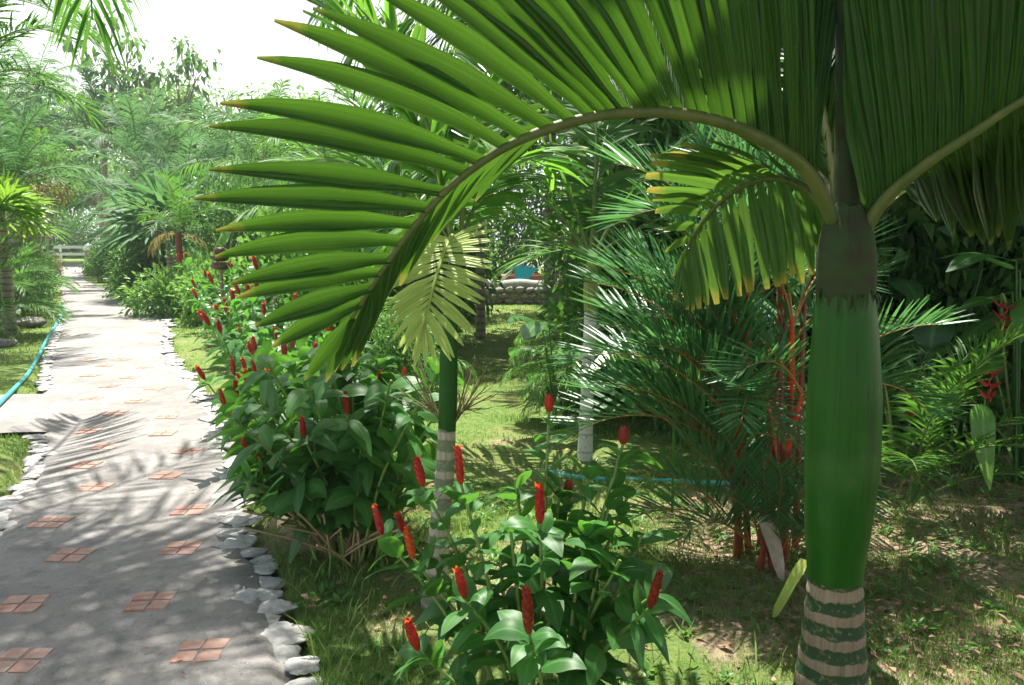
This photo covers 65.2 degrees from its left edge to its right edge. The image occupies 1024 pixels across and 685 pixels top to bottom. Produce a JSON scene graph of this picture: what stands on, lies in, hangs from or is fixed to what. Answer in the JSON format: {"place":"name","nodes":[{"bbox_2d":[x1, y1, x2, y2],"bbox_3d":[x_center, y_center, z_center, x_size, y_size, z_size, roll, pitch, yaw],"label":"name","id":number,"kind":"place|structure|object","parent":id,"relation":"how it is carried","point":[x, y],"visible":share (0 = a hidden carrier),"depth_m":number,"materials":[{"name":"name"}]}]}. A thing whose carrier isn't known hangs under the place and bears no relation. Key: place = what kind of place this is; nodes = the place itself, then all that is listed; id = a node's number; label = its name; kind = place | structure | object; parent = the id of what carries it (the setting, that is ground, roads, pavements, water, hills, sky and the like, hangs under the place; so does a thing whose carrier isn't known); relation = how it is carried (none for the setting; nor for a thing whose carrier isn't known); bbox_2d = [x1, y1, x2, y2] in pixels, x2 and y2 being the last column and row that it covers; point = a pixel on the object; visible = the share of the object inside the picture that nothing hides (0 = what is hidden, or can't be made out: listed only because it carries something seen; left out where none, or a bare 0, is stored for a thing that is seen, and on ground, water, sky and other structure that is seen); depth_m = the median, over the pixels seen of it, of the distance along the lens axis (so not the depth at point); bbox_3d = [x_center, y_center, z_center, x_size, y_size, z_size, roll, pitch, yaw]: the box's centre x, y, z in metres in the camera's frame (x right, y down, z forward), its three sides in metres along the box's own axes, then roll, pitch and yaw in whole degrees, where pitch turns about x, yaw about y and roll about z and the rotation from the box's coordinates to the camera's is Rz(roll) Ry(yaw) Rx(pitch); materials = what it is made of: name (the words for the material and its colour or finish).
{"place":"outdoors","nodes":[
{"label":"outdoors","id":0,"kind":"place"},
{"bbox_2d":[0,267,295,684],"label":"path","id":1,"kind":"structure","parent":0,"point":[84,626],"depth_m":4.34,"materials":[{"name":"concrete"}]},
{"bbox_2d":[0,594,50,613],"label":"tile inset","id":2,"kind":"object","parent":1,"relation":"on","point":[11,604],"visible":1,"depth_m":3.49,"materials":[{"name":"tile"}]},
{"bbox_2d":[0,648,53,673],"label":"tile inset","id":3,"kind":"object","parent":1,"relation":"on","point":[26,664],"visible":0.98,"depth_m":3.04,"materials":[{"name":"tile"}]},
{"bbox_2d":[26,516,74,527],"bbox_3d":[-2.587,1.014,4.488,0.186,0.024,0.185,0,7,2],"label":"tile inset","id":4,"kind":"object","parent":1,"relation":"on","point":[57,522],"visible":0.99,"depth_m":4.48,"materials":[{"name":"tile"}]},
{"bbox_2d":[44,548,96,562],"bbox_3d":[-2.224,1.077,4.030,0.186,0.024,0.182,0,7,2],"label":"tile inset","id":5,"kind":"object","parent":1,"relation":"on","point":[72,555],"visible":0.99,"depth_m":4.01,"materials":[{"name":"tile"}]},
{"bbox_2d":[122,591,176,611],"bbox_3d":[-1.584,1.142,3.516,0.183,0.023,0.185,-1,7,-5],"label":"tile inset","id":6,"kind":"object","parent":1,"relation":"on","point":[161,600],"visible":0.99,"depth_m":3.50,"materials":[{"name":"tile"}]},
{"bbox_2d":[158,541,203,554],"bbox_3d":[-1.703,1.066,4.124,0.183,0.023,0.184,0,7,-1],"label":"tile inset","id":7,"kind":"object","parent":1,"relation":"on","point":[173,547],"visible":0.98,"depth_m":4.11,"materials":[{"name":"tile"}]},
{"bbox_2d":[169,504,208,515],"bbox_3d":[-1.891,0.988,4.692,0.184,0.023,0.185,-1,7,-6],"label":"tile inset","id":8,"kind":"object","parent":1,"relation":"on","point":[192,509],"visible":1,"depth_m":4.69,"materials":[{"name":"tile"}]},
{"bbox_2d":[169,638,229,663],"bbox_3d":[-1.204,1.198,3.095,0.183,0.023,0.183,0,7,-4],"label":"tile inset","id":9,"kind":"object","parent":1,"relation":"on","point":[188,651],"visible":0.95,"depth_m":3.09,"materials":[{"name":"tile"}]},
{"bbox_2d":[214,534,257,549],"bbox_3d":[-1.448,1.051,4.203,0.224,0.042,0.183,2,8,-22],"label":"edging stone","id":10,"kind":"object","parent":1,"relation":"on","point":[242,541],"visible":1,"depth_m":4.17,"materials":[{"name":"stone"}]},
{"bbox_2d":[219,512,262,525],"bbox_3d":[-1.540,1.005,4.536,0.248,0.037,0.194,2,8,14],"label":"edging stone","id":11,"kind":"object","parent":1,"relation":"on","point":[240,518],"visible":0.95,"depth_m":4.51,"materials":[{"name":"stone"}]},
{"bbox_2d":[231,587,283,603],"bbox_3d":[-1.149,1.149,3.579,0.226,0.052,0.222,0,7,0],"label":"edging stone","id":12,"kind":"object","parent":1,"relation":"on","point":[251,595],"visible":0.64,"depth_m":3.58,"materials":[{"name":"stone"}]},
{"bbox_2d":[258,599,298,614],"bbox_3d":[-1.026,1.152,3.472,0.200,0.032,0.130,-3,8,4],"label":"edging stone","id":13,"kind":"object","parent":1,"relation":"on","point":[270,606],"visible":0.98,"depth_m":3.46,"materials":[{"name":"stone"}]},
{"bbox_2d":[273,644,301,664],"bbox_3d":[-0.903,1.219,3.103,0.180,0.034,0.202,2,10,-7],"label":"edging stone","id":14,"kind":"object","parent":1,"relation":"on","point":[283,653],"visible":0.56,"depth_m":3.12,"materials":[{"name":"stone"}]},
{"bbox_2d":[261,621,315,645],"bbox_3d":[-0.927,1.182,3.241,0.238,0.045,0.192,-5,9,-33],"label":"edging stone","id":15,"kind":"object","parent":1,"relation":"on","point":[277,633],"visible":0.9,"depth_m":3.22,"materials":[{"name":"stone"}]},
{"bbox_2d":[284,656,319,674],"bbox_3d":[-0.786,1.213,3.009,0.148,0.027,0.133,0,7,1],"label":"edging stone","id":16,"kind":"object","parent":1,"relation":"on","point":[292,666],"visible":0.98,"depth_m":2.99,"materials":[{"name":"stone"}]},
{"bbox_2d":[0,0,579,239],"label":"sky","id":17,"kind":"structure","parent":0,"point":[243,31],"materials":[{"name":"white"}]},
{"bbox_2d":[0,240,1023,684],"bbox_3d":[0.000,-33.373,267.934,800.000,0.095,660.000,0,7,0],"label":"ground","id":18,"kind":"structure","parent":0,"point":[698,646],"depth_m":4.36,"materials":[{"name":"plant"}]},
{"bbox_2d":[0,303,64,405],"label":"garden hose","id":19,"kind":"object","parent":18,"relation":"on","point":[10,392],"visible":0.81,"depth_m":9.46,"materials":[{"name":"rubber"}]},
{"bbox_2d":[1,232,66,316],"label":"shrub","id":20,"kind":"object","parent":18,"relation":"on","point":[40,288],"visible":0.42,"depth_m":17.05,"materials":[{"name":"green plant"}]},
{"bbox_2d":[0,165,73,333],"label":"fan palm","id":21,"kind":"object","parent":18,"relation":"on","point":[15,197],"visible":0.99,"depth_m":13.36,"materials":[{"name":"green plant"}]},
{"bbox_2d":[0,231,76,344],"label":"clump palm","id":22,"kind":"object","parent":18,"relation":"on","point":[21,301],"visible":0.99,"depth_m":12.95,"materials":[{"name":"green plant"}]},
{"bbox_2d":[0,242,80,324],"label":"clump palm","id":23,"kind":"object","parent":18,"relation":"on","point":[22,272],"visible":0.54,"depth_m":15.00,"materials":[{"name":"green plant"}]},
{"bbox_2d":[0,41,83,149],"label":"palm tree","id":24,"kind":"object","parent":18,"relation":"on","point":[18,56],"visible":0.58,"depth_m":28.42,"materials":[{"name":"green plant"}]},
{"bbox_2d":[3,165,81,293],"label":"broadleaf tree","id":25,"kind":"object","parent":18,"relation":"on","point":[47,188],"visible":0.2,"depth_m":21.64,"materials":[{"name":"green plant"}]},
{"bbox_2d":[0,113,96,278],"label":"palm tree","id":26,"kind":"object","parent":18,"relation":"on","point":[31,166],"visible":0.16,"depth_m":23.24,"materials":[{"name":"green plant"}]},
{"bbox_2d":[0,34,96,275],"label":"palm tree","id":27,"kind":"object","parent":18,"relation":"on","point":[34,89],"visible":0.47,"depth_m":31.84,"materials":[{"name":"green plant"}]},
{"bbox_2d":[3,71,96,188],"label":"broadleaf tree","id":28,"kind":"object","parent":18,"relation":"on","point":[65,125],"visible":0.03,"depth_m":49.66,"materials":[{"name":"green plant"}]},
{"bbox_2d":[14,128,89,252],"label":"broadleaf tree","id":29,"kind":"object","parent":18,"relation":"on","point":[48,161],"visible":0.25,"depth_m":23.09,"materials":[{"name":"green plant"}]},
{"bbox_2d":[0,87,103,276],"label":"palm tree","id":30,"kind":"object","parent":18,"relation":"on","point":[42,118],"visible":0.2,"depth_m":30.43,"materials":[{"name":"green plant"}]},
{"bbox_2d":[0,0,111,134],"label":"palm tree","id":31,"kind":"object","parent":18,"relation":"on","point":[56,91],"visible":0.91,"depth_m":12.08,"materials":[{"name":"green plant"}]},
{"bbox_2d":[1,0,115,71],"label":"palm tree","id":32,"kind":"object","parent":18,"relation":"on","point":[80,12],"visible":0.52,"depth_m":11.16,"materials":[{"name":"green plant"}]},
{"bbox_2d":[0,90,122,313],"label":"palm tree","id":33,"kind":"object","parent":18,"relation":"on","point":[12,161],"visible":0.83,"depth_m":16.74,"materials":[{"name":"green plant"}]},
{"bbox_2d":[0,124,126,204],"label":"broadleaf tree","id":34,"kind":"object","parent":18,"relation":"on","point":[85,173],"visible":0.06,"depth_m":46.38,"materials":[{"name":"green plant"}]},
{"bbox_2d":[40,206,96,257],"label":"shrub","id":35,"kind":"object","parent":18,"relation":"on","point":[63,226],"visible":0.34,"depth_m":64.70,"materials":[{"name":"green plant"}]},
{"bbox_2d":[54,202,117,258],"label":"shrub","id":36,"kind":"object","parent":18,"relation":"on","point":[80,237],"visible":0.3,"depth_m":63.98,"materials":[{"name":"green plant"}]},
{"bbox_2d":[32,60,161,270],"bbox_3d":[-17.430,-7.499,34.457,5.195,9.249,5.779,-2,8,-16],"label":"palm tree","id":37,"kind":"object","parent":18,"relation":"on","point":[91,81],"visible":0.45,"depth_m":33.72,"materials":[{"name":"green plant"}]},
{"bbox_2d":[64,150,130,244],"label":"palm tree","id":38,"kind":"object","parent":18,"relation":"on","point":[101,224],"visible":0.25,"depth_m":38.33,"materials":[{"name":"green plant"}]},
{"bbox_2d":[45,0,154,87],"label":"palm tree","id":39,"kind":"object","parent":18,"relation":"on","point":[73,10],"visible":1,"depth_m":7.90,"materials":[{"name":"green plant"}]},
{"bbox_2d":[85,221,123,282],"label":"shrub","id":40,"kind":"object","parent":18,"relation":"on","point":[99,265],"visible":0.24,"depth_m":29.22,"materials":[{"name":"green plant"}]},
{"bbox_2d":[51,77,207,183],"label":"palm tree","id":41,"kind":"object","parent":18,"relation":"on","point":[130,124],"visible":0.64,"depth_m":29.88,"materials":[{"name":"green plant"}]},
{"bbox_2d":[45,74,218,238],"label":"broadleaf tree","id":42,"kind":"object","parent":18,"relation":"on","point":[109,145],"visible":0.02,"depth_m":52.86,"materials":[{"name":"green plant"}]},
{"bbox_2d":[56,0,222,172],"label":"broadleaf tree","id":43,"kind":"object","parent":18,"relation":"on","point":[150,79],"visible":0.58,"depth_m":34.96,"materials":[{"name":"green plant"}]},
{"bbox_2d":[94,221,187,298],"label":"shrub","id":44,"kind":"object","parent":18,"relation":"on","point":[143,259],"visible":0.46,"depth_m":21.27,"materials":[{"name":"green plant"}]},
{"bbox_2d":[63,123,239,249],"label":"palm tree","id":45,"kind":"object","parent":18,"relation":"on","point":[142,168],"visible":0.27,"depth_m":26.07,"materials":[{"name":"green plant"}]},
{"bbox_2d":[80,163,236,277],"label":"fan palm","id":46,"kind":"object","parent":18,"relation":"on","point":[128,229],"visible":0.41,"depth_m":20.03,"materials":[{"name":"green plant"}]},
{"bbox_2d":[82,133,247,254],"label":"palm tree","id":47,"kind":"object","parent":18,"relation":"on","point":[170,166],"visible":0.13,"depth_m":24.21,"materials":[{"name":"green plant"}]},
{"bbox_2d":[109,251,225,319],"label":"shrub","id":48,"kind":"object","parent":18,"relation":"on","point":[163,287],"visible":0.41,"depth_m":16.11,"materials":[{"name":"green plant"}]},
{"bbox_2d":[102,170,246,310],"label":"palm tree","id":49,"kind":"object","parent":18,"relation":"on","point":[182,207],"visible":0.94,"depth_m":17.20,"materials":[{"name":"green plant"}]},
{"bbox_2d":[90,76,259,260],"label":"broadleaf tree","id":50,"kind":"object","parent":18,"relation":"on","point":[170,104],"visible":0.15,"depth_m":40.30,"materials":[{"name":"green plant"}]},
{"bbox_2d":[116,90,293,194],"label":"palm tree","id":51,"kind":"object","parent":18,"relation":"on","point":[224,155],"visible":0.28,"depth_m":26.55,"materials":[{"name":"green plant"}]},
{"bbox_2d":[168,240,244,327],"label":"shrub","id":52,"kind":"object","parent":18,"relation":"on","point":[197,272],"visible":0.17,"depth_m":14.84,"materials":[{"name":"green plant"}]},
{"bbox_2d":[172,253,260,334],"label":"ginger plant","id":53,"kind":"object","parent":18,"relation":"on","point":[187,261],"visible":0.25,"depth_m":13.16,"materials":[{"name":"green plant"}]},
{"bbox_2d":[210,247,229,303],"bbox_3d":[-4.532,-0.729,12.511,0.315,1.505,0.320,0,7,0],"label":"garden lamp","id":54,"kind":"object","parent":18,"relation":"on","point":[219,266],"visible":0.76,"depth_m":12.36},
{"bbox_2d":[162,126,294,273],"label":"shrub","id":55,"kind":"object","parent":18,"relation":"on","point":[208,238],"visible":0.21,"depth_m":18.18,"materials":[{"name":"green plant"}]},
{"bbox_2d":[188,262,274,339],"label":"ginger plant","id":56,"kind":"object","parent":18,"relation":"on","point":[204,305],"visible":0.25,"depth_m":11.65,"materials":[{"name":"green plant"}]},
{"bbox_2d":[188,272,283,367],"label":"ginger plant","id":57,"kind":"object","parent":18,"relation":"on","point":[224,302],"visible":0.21,"depth_m":9.87,"materials":[{"name":"green plant"}]},
{"bbox_2d":[161,77,325,249],"bbox_3d":[-6.680,-3.909,20.742,5.134,5.681,5.075,0,7,0],"label":"palm tree","id":58,"kind":"object","parent":18,"relation":"on","point":[222,132],"visible":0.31,"depth_m":20.36,"materials":[{"name":"green plant"}]},
{"bbox_2d":[153,78,345,214],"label":"broadleaf tree","id":59,"kind":"object","parent":18,"relation":"on","point":[262,96],"visible":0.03,"depth_m":44.30,"materials":[{"name":"green plant"}]},
{"bbox_2d":[190,301,335,378],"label":"ginger plant","id":60,"kind":"object","parent":18,"relation":"on","point":[223,315],"visible":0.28,"depth_m":8.13,"materials":[{"name":"green plant"}]},
{"bbox_2d":[198,284,340,401],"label":"ginger plant","id":61,"kind":"object","parent":18,"relation":"on","point":[210,326],"visible":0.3,"depth_m":6.83,"materials":[{"name":"green plant"}]},
{"bbox_2d":[186,326,373,453],"bbox_3d":[-1.575,0.363,5.700,1.265,1.049,1.036,0,7,0],"label":"ginger plant","id":62,"kind":"object","parent":18,"relation":"on","point":[208,379],"visible":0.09,"depth_m":5.46,"materials":[{"name":"green plant"}]},
{"bbox_2d":[230,256,337,349],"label":"ginger plant","id":63,"kind":"object","parent":18,"relation":"on","point":[254,267],"visible":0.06,"depth_m":9.07,"materials":[{"name":"green plant"}]},
{"bbox_2d":[214,156,381,338],"bbox_3d":[-3.272,-1.367,12.772,2.820,3.192,2.753,7,10,42],"label":"shrub","id":64,"kind":"object","parent":18,"relation":"on","point":[262,260],"visible":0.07,"depth_m":12.27,"materials":[{"name":"green plant"}]},
{"bbox_2d":[213,90,420,253],"bbox_3d":[-3.345,-2.384,14.807,3.770,4.194,3.811,0,7,0],"label":"palm tree","id":65,"kind":"object","parent":18,"relation":"on","point":[221,239],"visible":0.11,"depth_m":13.82,"materials":[{"name":"green plant"}]},
{"bbox_2d":[206,325,471,566],"bbox_3d":[-0.948,0.493,4.158,1.477,1.197,1.409,0,7,0],"label":"ginger plant","id":66,"kind":"object","parent":18,"relation":"on","point":[335,474],"visible":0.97,"depth_m":3.81,"materials":[{"name":"green plant"}]},
{"bbox_2d":[266,192,462,374],"bbox_3d":[-1.784,-0.645,9.481,2.349,2.424,2.410,-4,8,-26],"label":"shrub","id":67,"kind":"object","parent":18,"relation":"on","point":[289,297],"visible":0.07,"depth_m":9.08,"materials":[{"name":"green plant"}]},
{"bbox_2d":[240,77,529,288],"bbox_3d":[-1.435,-1.721,10.905,3.670,3.889,4.090,3,8,21],"label":"palm tree","id":68,"kind":"object","parent":18,"relation":"on","point":[354,97],"visible":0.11,"depth_m":10.20,"materials":[{"name":"green plant"}]},
{"bbox_2d":[355,298,467,408],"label":"shrub","id":69,"kind":"object","parent":18,"relation":"on","point":[388,346],"visible":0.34,"depth_m":7.40,"materials":[{"name":"green plant"}]},
{"bbox_2d":[359,297,477,404],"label":"feathery shrub","id":70,"kind":"object","parent":18,"relation":"on","point":[460,368],"visible":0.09,"depth_m":7.87,"materials":[{"name":"green plant"}]},
{"bbox_2d":[301,0,555,336],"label":"palm tree","id":71,"kind":"object","parent":18,"relation":"on","point":[400,17],"visible":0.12,"depth_m":12.80,"materials":[{"name":"green plant"}]},
{"bbox_2d":[370,178,492,349],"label":"shrub","id":72,"kind":"object","parent":18,"relation":"on","point":[431,274],"visible":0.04,"depth_m":11.51,"materials":[{"name":"green plant"}]},
{"bbox_2d":[286,0,593,608],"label":"palm tree","id":73,"kind":"object","parent":18,"relation":"on","point":[451,318],"visible":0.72,"depth_m":3.32,"materials":[{"name":"green plant"}]},
{"bbox_2d":[421,214,515,322],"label":"shrub","id":74,"kind":"object","parent":18,"relation":"on","point":[489,257],"visible":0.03,"depth_m":15.61,"materials":[{"name":"green plant"}]},
{"bbox_2d":[387,76,593,339],"bbox_3d":[-0.490,-2.099,12.189,4.468,4.305,4.286,0,7,0],"label":"palm tree","id":75,"kind":"object","parent":18,"relation":"on","point":[480,320],"visible":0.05,"depth_m":12.44,"materials":[{"name":"green plant"}]},
{"bbox_2d":[473,279,557,303],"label":"stone wall","id":76,"kind":"structure","parent":18,"relation":"on","point":[523,291],"depth_m":19.48,"materials":[{"name":"stone"}]},
{"bbox_2d":[8,430,1023,684],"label":"leaf litter","id":77,"kind":"object","parent":18,"relation":"on","point":[872,652],"visible":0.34,"depth_m":3.71,"materials":[{"name":"plant"}]},
{"bbox_2d":[485,134,563,279],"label":"shrub","id":78,"kind":"object","parent":18,"relation":"on","point":[512,238],"visible":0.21,"depth_m":26.33,"materials":[{"name":"green plant"}]},
{"bbox_2d":[365,393,692,684],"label":"ginger plant","id":79,"kind":"object","parent":18,"relation":"on","point":[628,620],"visible":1,"depth_m":2.53,"materials":[{"name":"green plant"}]},
{"bbox_2d":[355,79,743,461],"bbox_3d":[0.546,-0.746,6.066,3.593,3.210,1.838,0,7,0],"label":"palm tree","id":80,"kind":"object","parent":18,"relation":"on","point":[572,202],"visible":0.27,"depth_m":5.62,"materials":[{"name":"green plant"}]},
{"bbox_2d":[498,310,625,422],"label":"feathery shrub","id":81,"kind":"object","parent":18,"relation":"on","point":[536,384],"visible":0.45,"depth_m":6.75,"materials":[{"name":"green plant"}]},
{"bbox_2d":[505,315,626,429],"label":"broadleaf plant","id":82,"kind":"object","parent":18,"relation":"on","point":[530,328],"visible":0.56,"depth_m":6.58,"materials":[{"name":"green plant"}]},
{"bbox_2d":[475,82,682,171],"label":"palm tree","id":83,"kind":"object","parent":18,"relation":"on","point":[499,130],"visible":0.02,"depth_m":8.87,"materials":[{"name":"green plant"}]},
{"bbox_2d":[194,0,1023,684],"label":"palm tree","id":84,"kind":"object","parent":18,"relation":"on","point":[870,110],"visible":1,"depth_m":1.95,"materials":[{"name":"green plant"}]},
{"bbox_2d":[544,469,729,485],"bbox_3d":[0.841,0.909,5.299,1.300,0.036,0.139,2,8,13],"label":"garden hose","id":85,"kind":"object","parent":18,"relation":"on","point":[564,474],"visible":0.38,"depth_m":5.28,"materials":[{"name":"rubber"}]},
{"bbox_2d":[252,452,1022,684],"bbox_3d":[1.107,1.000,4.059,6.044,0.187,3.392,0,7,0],"label":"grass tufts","id":86,"kind":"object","parent":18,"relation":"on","point":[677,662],"visible":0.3,"depth_m":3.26,"materials":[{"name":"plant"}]},
{"bbox_2d":[589,344,704,511],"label":"palm tree","id":87,"kind":"object","parent":18,"relation":"on","point":[608,356],"visible":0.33,"depth_m":4.53,"materials":[{"name":"green plant"}]},
{"bbox_2d":[535,118,760,421],"bbox_3d":[1.324,-0.782,7.543,2.349,3.333,2.410,-3,8,-24],"label":"shrub","id":88,"kind":"object","parent":18,"relation":"on","point":[572,306],"visible":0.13,"depth_m":7.27,"materials":[{"name":"green plant"}]},
{"bbox_2d":[282,454,1023,684],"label":"ground weeds","id":89,"kind":"object","parent":18,"relation":"on","point":[335,598],"visible":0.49,"depth_m":3.85,"materials":[{"name":"green plant"}]},
{"bbox_2d":[543,95,769,377],"bbox_3d":[2.519,-2.346,9.568,4.284,6.362,4.176,-2,8,-18],"label":"shrub","id":90,"kind":"object","parent":18,"relation":"on","point":[584,143],"depth_m":9.19,"materials":[{"name":"green plant"}]},
{"bbox_2d":[573,118,812,450],"bbox_3d":[1.788,-1.024,6.893,2.569,3.850,2.446,0,7,1],"label":"shrub","id":91,"kind":"object","parent":18,"relation":"on","point":[657,426],"visible":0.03,"depth_m":6.53,"materials":[{"name":"green plant"}]},
{"bbox_2d":[490,110,902,394],"bbox_3d":[1.464,-0.742,7.344,3.252,2.869,3.666,-4,8,-27],"label":"palm tree","id":92,"kind":"object","parent":18,"relation":"on","point":[527,260],"visible":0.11,"depth_m":7.11,"materials":[{"name":"green plant"}]},
{"bbox_2d":[537,60,978,572],"bbox_3d":[1.319,-0.548,4.109,1.957,3.297,2.300,5,9,31],"label":"clump palm","id":93,"kind":"object","parent":18,"relation":"on","point":[721,363],"visible":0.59,"depth_m":3.80,"materials":[{"name":"green plant"}]},
{"bbox_2d":[759,514,784,581],"bbox_3d":[1.247,0.968,3.803,0.076,0.301,0.137,-7,10,-44],"label":"dry sheath","id":94,"kind":"object","parent":18,"relation":"on","point":[773,542],"visible":0.93,"depth_m":3.79,"materials":[{"name":"plant"}]},
{"bbox_2d":[772,558,806,616],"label":"fallen leaf","id":95,"kind":"object","parent":18,"relation":"on","point":[797,572],"visible":0.96,"depth_m":3.08,"materials":[{"name":"plant"}]},
{"bbox_2d":[668,60,1014,446],"bbox_3d":[2.849,-1.263,7.250,3.213,4.545,3.132,6,10,39],"label":"shrub","id":96,"kind":"object","parent":18,"relation":"on","point":[912,210],"visible":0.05,"depth_m":6.40,"materials":[{"name":"green plant"}]},
{"bbox_2d":[668,309,1023,513],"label":"clump palm","id":97,"kind":"object","parent":18,"relation":"on","point":[974,368],"visible":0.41,"depth_m":4.59,"materials":[{"name":"green plant"}]},
{"bbox_2d":[815,274,923,354],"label":"broadleaf plant","id":98,"kind":"object","parent":18,"relation":"on","point":[910,290],"visible":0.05,"depth_m":6.21,"materials":[{"name":"green plant"}]},
{"bbox_2d":[797,132,1023,451],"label":"shrub","id":99,"kind":"object","parent":18,"relation":"on","point":[962,292],"visible":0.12,"depth_m":6.27,"materials":[{"name":"green plant"}]},
{"bbox_2d":[880,258,1023,445],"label":"broadleaf plant","id":100,"kind":"object","parent":18,"relation":"on","point":[942,333],"visible":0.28,"depth_m":5.75,"materials":[{"name":"green plant"}]},
{"bbox_2d":[881,130,1023,452],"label":"shrub","id":101,"kind":"object","parent":18,"relation":"on","point":[953,279],"visible":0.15,"depth_m":6.28,"materials":[{"name":"green plant"}]},
{"bbox_2d":[905,252,1023,489],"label":"heliconia plant","id":102,"kind":"object","parent":18,"relation":"on","point":[982,420],"visible":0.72,"depth_m":5.01,"materials":[{"name":"green plant"}]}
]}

